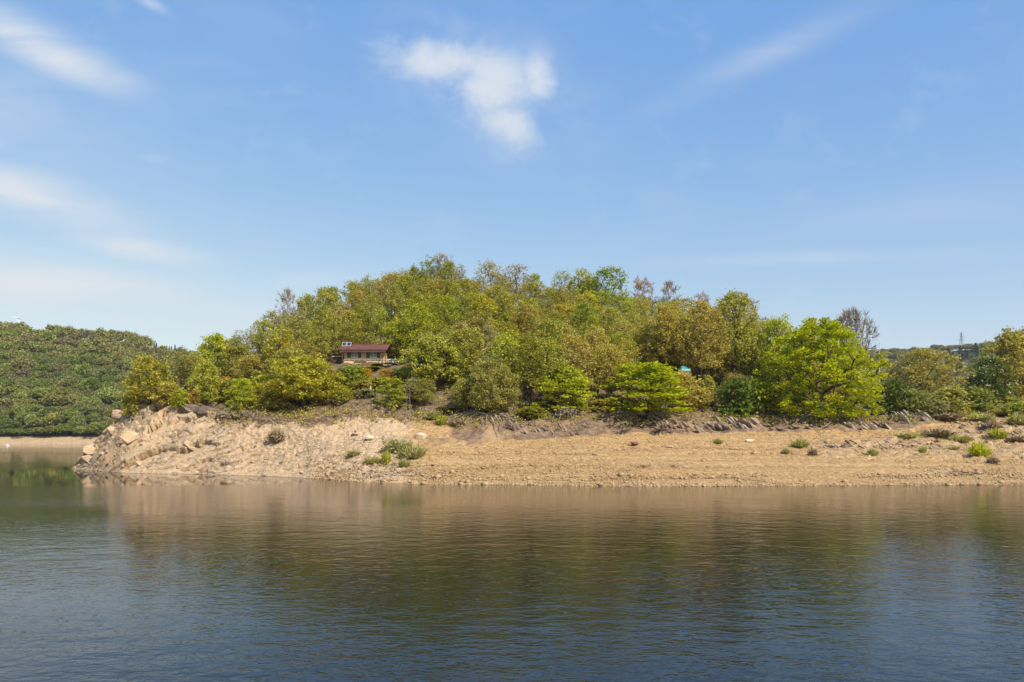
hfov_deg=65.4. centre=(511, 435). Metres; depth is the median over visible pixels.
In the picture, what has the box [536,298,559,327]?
oak tree
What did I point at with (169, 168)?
sky
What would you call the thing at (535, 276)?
oak tree
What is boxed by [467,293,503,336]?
oak tree
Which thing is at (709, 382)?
bush
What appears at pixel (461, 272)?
oak tree
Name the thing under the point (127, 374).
forest tree
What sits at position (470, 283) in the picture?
oak tree
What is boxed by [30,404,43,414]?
forest tree
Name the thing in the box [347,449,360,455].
shrub
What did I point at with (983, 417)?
shrub
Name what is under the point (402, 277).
oak tree
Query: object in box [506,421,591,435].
rock outcrop
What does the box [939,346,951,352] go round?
forest tree
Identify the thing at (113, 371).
forest tree
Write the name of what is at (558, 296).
oak tree
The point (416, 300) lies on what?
oak tree
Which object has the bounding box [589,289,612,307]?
oak tree
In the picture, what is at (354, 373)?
bush
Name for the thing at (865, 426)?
rock outcrop
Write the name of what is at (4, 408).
forest tree
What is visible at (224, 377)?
bush
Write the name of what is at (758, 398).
bush
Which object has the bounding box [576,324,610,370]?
oak tree
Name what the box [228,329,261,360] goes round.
oak tree
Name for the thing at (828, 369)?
oak tree
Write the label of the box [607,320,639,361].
oak tree
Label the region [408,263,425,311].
oak tree
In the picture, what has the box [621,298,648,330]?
oak tree
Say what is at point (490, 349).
oak tree
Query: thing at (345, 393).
bush
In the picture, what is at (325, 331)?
oak tree
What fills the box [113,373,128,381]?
forest tree
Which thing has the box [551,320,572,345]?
oak tree
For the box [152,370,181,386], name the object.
bush
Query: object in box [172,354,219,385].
oak tree
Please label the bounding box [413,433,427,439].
boulder
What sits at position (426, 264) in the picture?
oak tree
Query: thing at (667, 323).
oak tree
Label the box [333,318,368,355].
oak tree
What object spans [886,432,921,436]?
shrub
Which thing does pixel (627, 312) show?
oak tree
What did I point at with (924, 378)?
oak tree
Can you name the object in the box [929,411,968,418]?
shrub
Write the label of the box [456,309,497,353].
oak tree
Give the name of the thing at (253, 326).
oak tree
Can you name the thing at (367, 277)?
oak tree
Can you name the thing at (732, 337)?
oak tree
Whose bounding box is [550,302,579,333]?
oak tree
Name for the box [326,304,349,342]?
oak tree
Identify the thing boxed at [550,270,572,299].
oak tree
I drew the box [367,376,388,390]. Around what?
bush
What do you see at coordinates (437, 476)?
gravel
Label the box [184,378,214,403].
bush
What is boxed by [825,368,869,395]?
oak tree
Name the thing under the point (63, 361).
forest tree
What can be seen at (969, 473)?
rock outcrop
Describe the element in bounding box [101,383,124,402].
forest tree
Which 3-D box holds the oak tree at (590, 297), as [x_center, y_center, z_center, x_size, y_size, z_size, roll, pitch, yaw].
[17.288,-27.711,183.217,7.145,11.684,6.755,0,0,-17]
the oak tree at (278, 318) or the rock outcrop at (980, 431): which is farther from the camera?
the oak tree at (278, 318)
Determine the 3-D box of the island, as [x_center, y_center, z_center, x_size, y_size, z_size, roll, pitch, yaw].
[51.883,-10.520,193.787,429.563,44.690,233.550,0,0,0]
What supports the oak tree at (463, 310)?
on the island
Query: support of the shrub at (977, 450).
on the island
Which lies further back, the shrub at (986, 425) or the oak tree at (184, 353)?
the oak tree at (184, 353)
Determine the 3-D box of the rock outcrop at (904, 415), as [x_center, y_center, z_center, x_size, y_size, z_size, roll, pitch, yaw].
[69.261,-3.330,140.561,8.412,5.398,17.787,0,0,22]
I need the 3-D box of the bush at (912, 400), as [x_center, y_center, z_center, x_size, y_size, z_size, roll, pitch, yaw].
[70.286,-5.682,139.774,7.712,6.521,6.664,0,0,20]
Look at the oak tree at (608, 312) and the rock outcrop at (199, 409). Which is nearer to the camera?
the rock outcrop at (199, 409)
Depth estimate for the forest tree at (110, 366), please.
699.44 m
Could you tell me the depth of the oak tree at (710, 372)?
152.44 m
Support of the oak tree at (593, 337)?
on the island
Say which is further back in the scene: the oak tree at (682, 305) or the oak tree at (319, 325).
the oak tree at (682, 305)
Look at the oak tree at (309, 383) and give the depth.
131.75 m
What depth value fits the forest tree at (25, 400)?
588.01 m
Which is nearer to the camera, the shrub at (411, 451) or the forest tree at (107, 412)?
the shrub at (411, 451)
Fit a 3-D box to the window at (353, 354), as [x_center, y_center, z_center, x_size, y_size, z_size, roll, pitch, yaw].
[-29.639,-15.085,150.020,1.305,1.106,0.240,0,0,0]
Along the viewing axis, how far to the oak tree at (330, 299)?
181.71 m
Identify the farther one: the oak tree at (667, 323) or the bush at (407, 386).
the oak tree at (667, 323)
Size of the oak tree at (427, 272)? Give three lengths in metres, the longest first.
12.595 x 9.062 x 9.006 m
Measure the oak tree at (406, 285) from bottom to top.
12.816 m
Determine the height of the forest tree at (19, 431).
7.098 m
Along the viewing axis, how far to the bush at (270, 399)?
133.11 m
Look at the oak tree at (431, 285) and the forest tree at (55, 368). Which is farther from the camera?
the forest tree at (55, 368)
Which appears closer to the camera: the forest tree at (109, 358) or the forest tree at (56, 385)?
the forest tree at (56, 385)
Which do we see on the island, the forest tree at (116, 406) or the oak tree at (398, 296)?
the oak tree at (398, 296)
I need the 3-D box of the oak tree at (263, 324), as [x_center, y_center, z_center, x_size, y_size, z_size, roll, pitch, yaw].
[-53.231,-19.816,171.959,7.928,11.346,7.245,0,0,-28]
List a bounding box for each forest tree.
[0,351,16,360]
[0,359,13,362]
[0,363,17,371]
[0,367,14,375]
[0,385,6,394]
[0,397,21,407]
[0,405,9,412]
[0,410,11,419]
[0,418,21,427]
[0,427,18,434]
[1,377,25,392]
[2,374,21,379]
[5,382,26,392]
[7,403,33,421]
[8,357,38,368]
[9,390,33,399]
[11,428,32,434]
[13,367,34,377]
[13,409,39,424]
[14,350,32,358]
[15,355,32,367]
[15,380,38,389]
[19,397,37,404]
[20,388,31,397]
[23,413,48,426]
[25,386,50,404]
[26,427,47,434]
[27,371,40,376]
[28,357,50,366]
[30,379,54,387]
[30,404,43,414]
[30,427,55,434]
[31,363,52,371]
[31,371,55,379]
[34,406,61,416]
[39,385,56,390]
[40,425,68,434]
[41,411,64,424]
[42,364,69,372]
[42,392,69,406]
[45,378,59,382]
[45,386,70,395]
[50,371,62,377]
[50,422,74,434]
[51,359,71,364]
[51,383,65,387]
[52,363,72,368]
[52,405,72,410]
[58,407,86,422]
[59,370,81,374]
[59,375,80,386]
[61,393,85,405]
[67,382,89,390]
[67,415,85,426]
[69,354,90,364]
[69,425,85,434]
[72,363,91,375]
[72,401,94,416]
[76,393,90,400]
[77,428,98,433]
[80,378,100,389]
[81,396,103,408]
[82,389,94,393]
[82,423,108,434]
[83,412,100,420]
[84,368,109,379]
[85,358,101,366]
[86,391,99,395]
[91,364,102,369]
[91,416,114,422]
[91,420,109,427]
[92,403,113,413]
[93,381,111,390]
[94,358,113,365]
[94,387,119,406]
[98,356,116,365]
[100,367,124,375]
[101,375,115,383]
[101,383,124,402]
[102,364,117,368]
[102,409,112,417]
[109,401,124,410]
[111,381,127,386]
[112,349,129,363]
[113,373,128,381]
[115,356,134,367]
[116,372,136,379]
[121,363,143,370]
[129,353,146,361]
[890,353,902,359]
[892,351,908,353]
[930,344,943,349]
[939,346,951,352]
[956,344,973,349]
[970,356,983,361]
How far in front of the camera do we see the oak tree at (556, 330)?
143.70 m
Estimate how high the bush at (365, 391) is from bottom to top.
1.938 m
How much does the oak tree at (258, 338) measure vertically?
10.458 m
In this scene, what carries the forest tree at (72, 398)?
on the hillside at (62, 437)
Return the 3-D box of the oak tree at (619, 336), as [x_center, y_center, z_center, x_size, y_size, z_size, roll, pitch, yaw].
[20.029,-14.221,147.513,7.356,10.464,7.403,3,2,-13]
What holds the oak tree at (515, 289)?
on the island
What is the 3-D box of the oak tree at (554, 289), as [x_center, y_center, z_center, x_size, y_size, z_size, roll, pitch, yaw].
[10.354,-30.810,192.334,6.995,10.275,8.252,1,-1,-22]
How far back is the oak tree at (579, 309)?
164.77 m
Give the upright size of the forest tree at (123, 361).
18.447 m
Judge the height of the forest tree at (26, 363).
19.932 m
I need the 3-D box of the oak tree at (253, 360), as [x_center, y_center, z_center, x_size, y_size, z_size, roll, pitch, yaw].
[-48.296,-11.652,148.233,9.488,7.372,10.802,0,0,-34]
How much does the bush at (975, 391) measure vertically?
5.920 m
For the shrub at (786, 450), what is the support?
on the island
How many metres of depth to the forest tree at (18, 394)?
600.90 m
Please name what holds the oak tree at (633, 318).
on the island
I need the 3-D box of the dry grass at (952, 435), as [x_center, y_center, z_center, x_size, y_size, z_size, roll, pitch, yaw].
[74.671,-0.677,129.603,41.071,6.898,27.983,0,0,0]
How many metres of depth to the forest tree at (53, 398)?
581.37 m
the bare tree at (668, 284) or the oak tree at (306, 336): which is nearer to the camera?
the oak tree at (306, 336)
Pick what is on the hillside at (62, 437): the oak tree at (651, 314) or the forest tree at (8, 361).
the forest tree at (8, 361)
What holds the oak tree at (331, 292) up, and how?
on the island
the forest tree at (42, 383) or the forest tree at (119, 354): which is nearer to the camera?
the forest tree at (42, 383)
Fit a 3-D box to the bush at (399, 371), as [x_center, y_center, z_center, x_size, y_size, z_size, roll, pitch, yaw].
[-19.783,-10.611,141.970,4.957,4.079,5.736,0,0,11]
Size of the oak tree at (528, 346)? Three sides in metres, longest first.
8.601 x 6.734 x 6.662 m
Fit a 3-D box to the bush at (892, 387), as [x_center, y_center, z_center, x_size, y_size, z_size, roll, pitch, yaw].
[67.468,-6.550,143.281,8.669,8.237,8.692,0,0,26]
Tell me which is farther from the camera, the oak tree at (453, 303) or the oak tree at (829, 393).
the oak tree at (453, 303)
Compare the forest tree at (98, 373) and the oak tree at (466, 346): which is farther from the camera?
the forest tree at (98, 373)
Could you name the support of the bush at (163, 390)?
on the island
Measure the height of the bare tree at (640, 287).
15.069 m
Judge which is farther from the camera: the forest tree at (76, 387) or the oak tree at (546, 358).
the forest tree at (76, 387)
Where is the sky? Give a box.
[0,0,1023,363]
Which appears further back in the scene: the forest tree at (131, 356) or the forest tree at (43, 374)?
the forest tree at (131, 356)
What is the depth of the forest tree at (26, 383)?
624.71 m
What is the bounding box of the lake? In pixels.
[0,444,1023,681]
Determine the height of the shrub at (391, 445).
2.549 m
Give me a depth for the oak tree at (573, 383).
128.84 m
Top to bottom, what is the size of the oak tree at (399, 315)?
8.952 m
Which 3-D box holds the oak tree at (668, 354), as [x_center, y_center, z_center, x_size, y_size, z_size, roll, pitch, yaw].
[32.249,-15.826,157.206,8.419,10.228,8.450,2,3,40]
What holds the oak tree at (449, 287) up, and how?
on the island
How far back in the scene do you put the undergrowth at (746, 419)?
129.05 m
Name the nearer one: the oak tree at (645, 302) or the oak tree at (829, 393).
the oak tree at (829, 393)
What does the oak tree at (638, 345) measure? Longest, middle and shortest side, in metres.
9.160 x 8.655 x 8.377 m
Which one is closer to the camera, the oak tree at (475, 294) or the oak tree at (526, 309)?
the oak tree at (526, 309)
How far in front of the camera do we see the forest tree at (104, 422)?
551.35 m
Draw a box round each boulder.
[83,445,96,454]
[106,425,118,434]
[111,409,123,420]
[120,430,139,444]
[364,435,373,440]
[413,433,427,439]
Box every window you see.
[351,352,357,357]
[370,352,376,357]
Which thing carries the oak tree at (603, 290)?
on the island
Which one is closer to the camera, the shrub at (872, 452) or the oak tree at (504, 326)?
the shrub at (872, 452)
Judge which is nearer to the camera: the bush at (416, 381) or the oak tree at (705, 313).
the bush at (416, 381)
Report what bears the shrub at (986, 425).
on the island
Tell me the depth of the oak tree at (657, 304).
182.59 m
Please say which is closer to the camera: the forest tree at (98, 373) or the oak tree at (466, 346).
the oak tree at (466, 346)
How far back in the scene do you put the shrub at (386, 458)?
108.42 m
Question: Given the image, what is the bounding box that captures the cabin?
[332,344,391,364]
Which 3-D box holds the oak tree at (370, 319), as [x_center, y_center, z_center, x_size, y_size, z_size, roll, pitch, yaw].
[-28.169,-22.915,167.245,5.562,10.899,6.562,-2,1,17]
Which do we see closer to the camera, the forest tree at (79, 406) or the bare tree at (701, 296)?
the bare tree at (701, 296)
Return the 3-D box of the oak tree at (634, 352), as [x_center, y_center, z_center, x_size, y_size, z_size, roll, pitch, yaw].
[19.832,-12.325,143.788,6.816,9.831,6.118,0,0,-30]
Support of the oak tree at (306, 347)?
on the island
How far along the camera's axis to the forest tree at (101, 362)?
713.59 m
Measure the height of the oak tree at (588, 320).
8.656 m
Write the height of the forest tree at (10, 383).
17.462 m
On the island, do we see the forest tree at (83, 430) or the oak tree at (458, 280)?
the oak tree at (458, 280)
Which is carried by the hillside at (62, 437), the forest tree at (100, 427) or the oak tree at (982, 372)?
the forest tree at (100, 427)
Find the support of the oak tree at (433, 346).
on the island
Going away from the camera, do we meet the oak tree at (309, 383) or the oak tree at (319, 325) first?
the oak tree at (309, 383)
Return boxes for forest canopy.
[0,321,1023,369]
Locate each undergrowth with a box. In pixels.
[184,310,1002,418]
[205,400,997,435]
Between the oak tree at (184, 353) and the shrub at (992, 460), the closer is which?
the shrub at (992, 460)
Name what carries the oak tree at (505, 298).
on the island
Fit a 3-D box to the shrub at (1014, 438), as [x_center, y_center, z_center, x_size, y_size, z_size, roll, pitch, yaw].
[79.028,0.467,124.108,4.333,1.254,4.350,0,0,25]
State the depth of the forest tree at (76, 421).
546.16 m
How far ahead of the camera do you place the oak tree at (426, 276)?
192.90 m
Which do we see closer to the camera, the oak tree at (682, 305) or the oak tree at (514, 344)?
the oak tree at (514, 344)
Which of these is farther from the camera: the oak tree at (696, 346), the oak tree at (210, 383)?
the oak tree at (696, 346)
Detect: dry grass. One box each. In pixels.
[239,413,1022,469]
[881,413,1023,451]
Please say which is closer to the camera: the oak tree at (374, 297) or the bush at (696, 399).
the bush at (696, 399)
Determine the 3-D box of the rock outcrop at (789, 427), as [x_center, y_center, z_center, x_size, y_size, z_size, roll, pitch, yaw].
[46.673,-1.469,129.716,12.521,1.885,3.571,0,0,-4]
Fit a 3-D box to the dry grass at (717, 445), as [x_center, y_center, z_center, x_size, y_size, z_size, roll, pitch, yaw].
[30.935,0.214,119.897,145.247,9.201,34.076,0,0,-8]
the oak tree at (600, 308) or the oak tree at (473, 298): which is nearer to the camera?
the oak tree at (473, 298)
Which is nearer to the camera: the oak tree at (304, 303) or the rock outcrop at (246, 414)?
the rock outcrop at (246, 414)
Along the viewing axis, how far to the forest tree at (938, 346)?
1191.20 m
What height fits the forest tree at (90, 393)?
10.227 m
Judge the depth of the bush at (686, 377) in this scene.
137.72 m
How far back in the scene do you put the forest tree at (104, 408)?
575.64 m
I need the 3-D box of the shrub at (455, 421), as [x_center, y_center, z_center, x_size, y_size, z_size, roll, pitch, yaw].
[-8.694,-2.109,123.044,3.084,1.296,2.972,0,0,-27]
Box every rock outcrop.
[177,401,216,415]
[216,407,254,419]
[360,469,421,477]
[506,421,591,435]
[657,419,705,431]
[704,415,758,430]
[760,421,832,429]
[822,440,858,449]
[842,420,891,430]
[858,437,943,449]
[879,405,931,423]
[916,469,978,474]
[952,421,1023,442]
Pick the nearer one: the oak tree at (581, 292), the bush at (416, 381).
the bush at (416, 381)
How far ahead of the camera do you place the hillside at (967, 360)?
1045.38 m
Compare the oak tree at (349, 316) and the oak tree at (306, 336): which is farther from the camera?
the oak tree at (349, 316)
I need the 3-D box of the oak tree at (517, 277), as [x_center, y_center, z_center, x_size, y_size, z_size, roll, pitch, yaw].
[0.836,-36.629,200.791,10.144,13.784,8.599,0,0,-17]
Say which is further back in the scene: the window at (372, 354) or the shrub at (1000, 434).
the window at (372, 354)
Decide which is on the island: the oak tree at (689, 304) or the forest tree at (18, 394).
the oak tree at (689, 304)
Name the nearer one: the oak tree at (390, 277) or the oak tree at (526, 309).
the oak tree at (526, 309)
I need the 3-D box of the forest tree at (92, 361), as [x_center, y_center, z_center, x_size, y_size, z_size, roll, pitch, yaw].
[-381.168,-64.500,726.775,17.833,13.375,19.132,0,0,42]
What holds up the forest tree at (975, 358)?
on the hillside at (967, 360)
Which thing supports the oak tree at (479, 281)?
on the island
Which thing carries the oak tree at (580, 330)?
on the island
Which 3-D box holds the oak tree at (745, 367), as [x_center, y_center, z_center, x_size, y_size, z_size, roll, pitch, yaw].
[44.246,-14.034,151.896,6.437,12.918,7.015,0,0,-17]
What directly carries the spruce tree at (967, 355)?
on the hillside at (967, 360)
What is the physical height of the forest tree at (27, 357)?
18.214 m
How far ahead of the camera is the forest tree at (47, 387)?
620.93 m
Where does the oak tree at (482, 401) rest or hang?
on the island
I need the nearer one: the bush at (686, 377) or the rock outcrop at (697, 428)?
the rock outcrop at (697, 428)
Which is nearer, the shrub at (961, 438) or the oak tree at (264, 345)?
the shrub at (961, 438)
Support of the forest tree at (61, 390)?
on the hillside at (62, 437)
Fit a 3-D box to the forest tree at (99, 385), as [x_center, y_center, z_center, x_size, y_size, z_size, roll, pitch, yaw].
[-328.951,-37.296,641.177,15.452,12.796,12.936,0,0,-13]
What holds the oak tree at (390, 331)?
on the island
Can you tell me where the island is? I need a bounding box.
[71,312,1023,485]
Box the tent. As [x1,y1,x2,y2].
[678,366,690,374]
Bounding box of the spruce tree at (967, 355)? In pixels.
[965,350,970,358]
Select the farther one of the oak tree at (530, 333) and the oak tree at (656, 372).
the oak tree at (530, 333)
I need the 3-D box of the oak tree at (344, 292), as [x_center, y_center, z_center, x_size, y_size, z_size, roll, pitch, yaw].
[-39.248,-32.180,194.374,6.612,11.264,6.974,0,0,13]
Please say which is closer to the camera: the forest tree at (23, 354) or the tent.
the tent
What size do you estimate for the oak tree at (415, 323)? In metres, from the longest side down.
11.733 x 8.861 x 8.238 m
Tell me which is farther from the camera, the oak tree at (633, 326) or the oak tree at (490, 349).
the oak tree at (633, 326)
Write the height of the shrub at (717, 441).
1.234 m
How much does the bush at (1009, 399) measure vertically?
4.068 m
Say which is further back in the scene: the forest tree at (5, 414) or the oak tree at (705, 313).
the forest tree at (5, 414)
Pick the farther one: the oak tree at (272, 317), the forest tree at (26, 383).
the forest tree at (26, 383)
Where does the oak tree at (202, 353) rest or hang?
on the island
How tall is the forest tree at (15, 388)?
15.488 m
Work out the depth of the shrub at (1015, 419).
134.80 m
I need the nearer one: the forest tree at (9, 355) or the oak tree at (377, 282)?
the oak tree at (377, 282)
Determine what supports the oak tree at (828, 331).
on the island
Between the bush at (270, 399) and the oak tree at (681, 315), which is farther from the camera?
the oak tree at (681, 315)
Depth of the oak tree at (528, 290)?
192.73 m
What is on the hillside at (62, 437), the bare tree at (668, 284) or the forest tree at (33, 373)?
the forest tree at (33, 373)
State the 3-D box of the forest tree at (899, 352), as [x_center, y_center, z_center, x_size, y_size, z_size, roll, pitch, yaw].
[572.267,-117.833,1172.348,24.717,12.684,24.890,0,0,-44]
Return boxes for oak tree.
[120,354,177,405]
[168,345,197,388]
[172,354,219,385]
[185,358,223,405]
[189,331,235,375]
[196,345,216,361]
[213,339,236,363]
[214,342,257,376]
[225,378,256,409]
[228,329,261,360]
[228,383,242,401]
[229,353,280,382]
[238,329,277,368]
[245,319,271,355]
[248,318,274,353]
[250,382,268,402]
[253,309,285,345]
[254,334,283,361]
[257,353,352,409]
[261,326,300,377]
[265,310,289,331]
[265,344,314,402]
[276,313,310,346]
[276,313,311,353]
[281,312,308,354]
[291,338,320,381]
[293,293,317,322]
[296,310,313,319]
[298,321,331,367]
[308,308,333,347]
[309,315,339,356]
[311,304,339,357]
[312,289,345,325]
[313,286,338,314]
[313,286,341,315]
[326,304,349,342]
[328,308,369,347]
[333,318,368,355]
[339,279,361,309]
[343,278,371,309]
[345,289,373,321]
[349,303,373,340]
[350,273,381,321]
[360,291,385,338]
[363,300,388,339]
[365,275,392,312]
[367,305,393,343]
[368,276,393,318]
[373,376,410,407]
[375,318,414,363]
[381,270,409,316]
[381,282,408,322]
[389,273,417,311]
[391,302,437,349]
[391,310,418,344]
[393,272,418,312]
[394,332,473,391]
[397,293,423,316]
[405,291,434,328]
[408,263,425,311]
[409,378,437,405]
[411,330,448,370]
[413,279,445,294]
[415,266,434,284]
[415,273,433,292]
[415,322,450,340]
[417,288,449,333]
[418,255,446,289]
[419,292,443,332]
[421,276,455,315]
[427,292,462,338]
[428,294,459,329]
[435,260,460,294]
[440,320,486,378]
[441,326,469,355]
[442,278,465,314]
[445,264,467,297]
[445,324,485,380]
[446,277,472,300]
[446,305,475,330]
[446,357,524,436]
[446,378,476,415]
[452,292,486,320]
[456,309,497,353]
[460,276,481,294]
[460,290,489,311]
[462,294,485,321]
[464,315,494,346]
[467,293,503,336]
[470,352,511,397]
[471,277,488,295]
[474,258,509,293]
[475,321,496,359]
[479,331,519,387]
[483,284,517,329]
[483,285,500,317]
[483,326,528,385]
[484,269,516,292]
[485,321,522,349]
[487,287,519,328]
[488,281,509,296]
[496,282,512,293]
[497,310,523,334]
[498,289,518,319]
[500,264,530,301]
[500,334,524,372]
[502,280,522,310]
[502,293,527,319]
[507,302,543,348]
[507,305,540,337]
[511,333,558,400]
[514,345,549,377]
[515,297,540,330]
[516,280,545,303]
[517,273,545,305]
[518,282,550,307]
[524,335,574,410]
[528,316,561,357]
[530,365,600,421]
[533,317,568,385]
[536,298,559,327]
[537,286,554,303]
[538,307,559,335]
[542,287,563,310]
[542,311,574,337]
[546,286,573,324]
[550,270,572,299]
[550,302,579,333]
[550,332,596,397]
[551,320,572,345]
[552,319,581,361]
[557,289,583,307]
[562,344,602,401]
[563,294,593,335]
[564,268,597,304]
[564,288,590,322]
[569,300,604,334]
[574,322,586,345]
[575,275,601,300]
[575,312,604,333]
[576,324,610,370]
[577,289,599,313]
[579,314,609,354]
[581,326,613,394]
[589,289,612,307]
[589,341,633,400]
[590,263,629,326]
[591,289,619,311]
[595,304,618,327]
[595,361,693,433]
[596,303,628,349]
[596,307,619,329]
[606,330,639,368]
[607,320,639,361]
[609,288,634,317]
[610,339,641,391]
[617,295,641,333]
[618,311,643,335]
[618,317,635,345]
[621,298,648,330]
[628,329,652,364]
[630,296,651,327]
[630,296,654,316]
[633,324,665,375]
[636,303,685,370]
[649,299,664,322]
[654,301,683,321]
[659,332,692,368]
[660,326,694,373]
[669,299,690,316]
[670,298,732,379]
[671,296,695,313]
[676,310,695,341]
[685,323,712,375]
[694,326,731,380]
[704,288,764,375]
[722,331,744,367]
[722,373,737,386]
[726,322,751,369]
[726,372,751,397]
[731,341,764,375]
[732,330,759,380]
[747,319,771,341]
[748,330,785,382]
[749,316,894,430]
[756,312,800,394]
[758,317,780,338]
[759,384,790,416]
[775,357,810,393]
[790,384,809,403]
[798,316,822,396]
[816,349,840,384]
[818,384,848,409]
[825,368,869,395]
[829,351,876,410]
[883,347,979,405]
[955,354,1019,404]
[971,326,1023,400]
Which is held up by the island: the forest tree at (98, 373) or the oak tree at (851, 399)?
the oak tree at (851, 399)
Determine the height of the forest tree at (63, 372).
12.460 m
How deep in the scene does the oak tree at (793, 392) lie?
144.49 m
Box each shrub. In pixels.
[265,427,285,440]
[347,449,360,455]
[363,455,380,463]
[381,435,417,451]
[381,447,390,463]
[394,443,426,457]
[397,457,410,466]
[424,410,442,418]
[434,414,447,424]
[447,418,464,424]
[714,438,723,443]
[782,447,789,453]
[790,437,809,447]
[807,448,818,455]
[865,447,879,455]
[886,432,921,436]
[917,445,927,452]
[918,427,959,436]
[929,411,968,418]
[945,435,972,441]
[947,446,959,449]
[965,439,994,457]
[966,412,999,420]
[975,419,1002,429]
[983,427,1008,438]
[986,456,1000,463]
[993,404,1023,414]
[1004,412,1023,424]
[1005,434,1023,441]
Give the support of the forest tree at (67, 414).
on the hillside at (62, 437)
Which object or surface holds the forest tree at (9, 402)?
on the hillside at (62, 437)
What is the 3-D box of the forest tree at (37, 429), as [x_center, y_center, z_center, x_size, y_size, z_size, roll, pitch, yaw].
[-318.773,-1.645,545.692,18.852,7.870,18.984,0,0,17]
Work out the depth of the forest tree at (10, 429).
541.41 m
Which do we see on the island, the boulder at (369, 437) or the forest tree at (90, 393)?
the boulder at (369, 437)
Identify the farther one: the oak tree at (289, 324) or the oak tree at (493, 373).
the oak tree at (289, 324)
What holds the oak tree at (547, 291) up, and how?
on the island
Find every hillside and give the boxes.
[0,338,161,443]
[814,350,1023,405]
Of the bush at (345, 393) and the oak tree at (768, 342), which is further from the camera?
the oak tree at (768, 342)
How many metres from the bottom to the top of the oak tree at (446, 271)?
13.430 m
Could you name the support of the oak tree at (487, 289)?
on the island
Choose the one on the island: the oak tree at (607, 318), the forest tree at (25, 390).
the oak tree at (607, 318)
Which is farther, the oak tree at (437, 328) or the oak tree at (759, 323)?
the oak tree at (759, 323)
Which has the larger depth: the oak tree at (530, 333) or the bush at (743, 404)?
the oak tree at (530, 333)
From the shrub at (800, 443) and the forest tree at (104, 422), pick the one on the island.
the shrub at (800, 443)
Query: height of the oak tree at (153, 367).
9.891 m
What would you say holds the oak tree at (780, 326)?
on the island
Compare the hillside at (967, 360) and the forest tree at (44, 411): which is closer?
the forest tree at (44, 411)
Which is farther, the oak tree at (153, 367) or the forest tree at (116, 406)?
the forest tree at (116, 406)
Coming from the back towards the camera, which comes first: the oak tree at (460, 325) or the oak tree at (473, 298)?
the oak tree at (473, 298)
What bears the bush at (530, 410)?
on the island
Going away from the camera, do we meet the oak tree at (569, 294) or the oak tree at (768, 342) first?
the oak tree at (768, 342)
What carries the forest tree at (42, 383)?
on the hillside at (62, 437)
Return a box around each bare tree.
[272,286,301,334]
[432,252,458,280]
[631,276,656,315]
[654,279,682,315]
[689,290,712,317]
[716,291,766,325]
[835,304,879,371]
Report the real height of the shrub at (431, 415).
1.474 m
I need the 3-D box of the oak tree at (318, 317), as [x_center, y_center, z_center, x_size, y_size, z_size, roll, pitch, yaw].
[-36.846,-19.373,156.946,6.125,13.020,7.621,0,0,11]
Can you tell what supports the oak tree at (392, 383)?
on the island
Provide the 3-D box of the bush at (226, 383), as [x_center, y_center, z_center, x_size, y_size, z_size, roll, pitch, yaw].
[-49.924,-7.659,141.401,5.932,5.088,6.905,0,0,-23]
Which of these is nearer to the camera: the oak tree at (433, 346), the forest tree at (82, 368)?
the oak tree at (433, 346)
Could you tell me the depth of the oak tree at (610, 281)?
194.46 m
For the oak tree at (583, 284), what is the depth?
196.57 m
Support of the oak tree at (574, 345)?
on the island
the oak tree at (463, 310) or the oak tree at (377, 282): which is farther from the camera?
the oak tree at (377, 282)
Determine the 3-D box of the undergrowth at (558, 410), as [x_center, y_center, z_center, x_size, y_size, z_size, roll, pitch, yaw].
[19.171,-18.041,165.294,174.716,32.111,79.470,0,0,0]
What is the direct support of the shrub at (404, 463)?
on the island
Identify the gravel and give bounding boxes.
[306,421,1023,486]
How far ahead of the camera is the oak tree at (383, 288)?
182.73 m
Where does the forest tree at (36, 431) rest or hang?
on the hillside at (62, 437)
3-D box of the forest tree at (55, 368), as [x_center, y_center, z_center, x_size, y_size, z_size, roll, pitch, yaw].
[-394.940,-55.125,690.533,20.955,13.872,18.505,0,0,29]
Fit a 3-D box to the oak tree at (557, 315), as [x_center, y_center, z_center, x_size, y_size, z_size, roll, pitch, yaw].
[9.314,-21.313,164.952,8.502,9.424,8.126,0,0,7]
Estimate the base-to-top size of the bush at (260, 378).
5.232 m
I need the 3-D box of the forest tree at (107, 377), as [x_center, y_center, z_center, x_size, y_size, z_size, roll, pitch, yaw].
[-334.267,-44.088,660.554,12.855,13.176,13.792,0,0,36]
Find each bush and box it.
[117,387,146,417]
[148,381,185,406]
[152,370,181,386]
[168,387,194,409]
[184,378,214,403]
[186,388,201,404]
[215,377,237,402]
[216,374,230,395]
[248,372,280,397]
[253,388,290,410]
[302,376,333,401]
[328,388,353,403]
[335,361,371,389]
[347,379,375,392]
[354,387,378,398]
[360,366,372,379]
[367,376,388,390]
[378,368,395,382]
[389,365,410,382]
[400,382,426,401]
[404,378,431,395]
[437,405,460,409]
[508,405,551,417]
[584,398,619,410]
[661,369,701,400]
[668,382,718,411]
[695,373,719,405]
[714,373,759,417]
[739,376,772,416]
[862,377,913,414]
[890,386,935,414]
[915,398,955,414]
[927,384,972,416]
[948,385,1001,412]
[989,394,1023,409]
[995,402,1023,414]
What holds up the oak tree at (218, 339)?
on the island
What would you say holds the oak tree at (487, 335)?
on the island
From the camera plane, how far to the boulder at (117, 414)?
147.12 m
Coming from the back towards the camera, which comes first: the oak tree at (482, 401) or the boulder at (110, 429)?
the boulder at (110, 429)
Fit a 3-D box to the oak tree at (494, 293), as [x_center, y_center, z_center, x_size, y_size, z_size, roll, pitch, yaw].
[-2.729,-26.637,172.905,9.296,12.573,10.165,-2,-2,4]
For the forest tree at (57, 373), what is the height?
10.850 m
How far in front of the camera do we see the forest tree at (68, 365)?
703.99 m

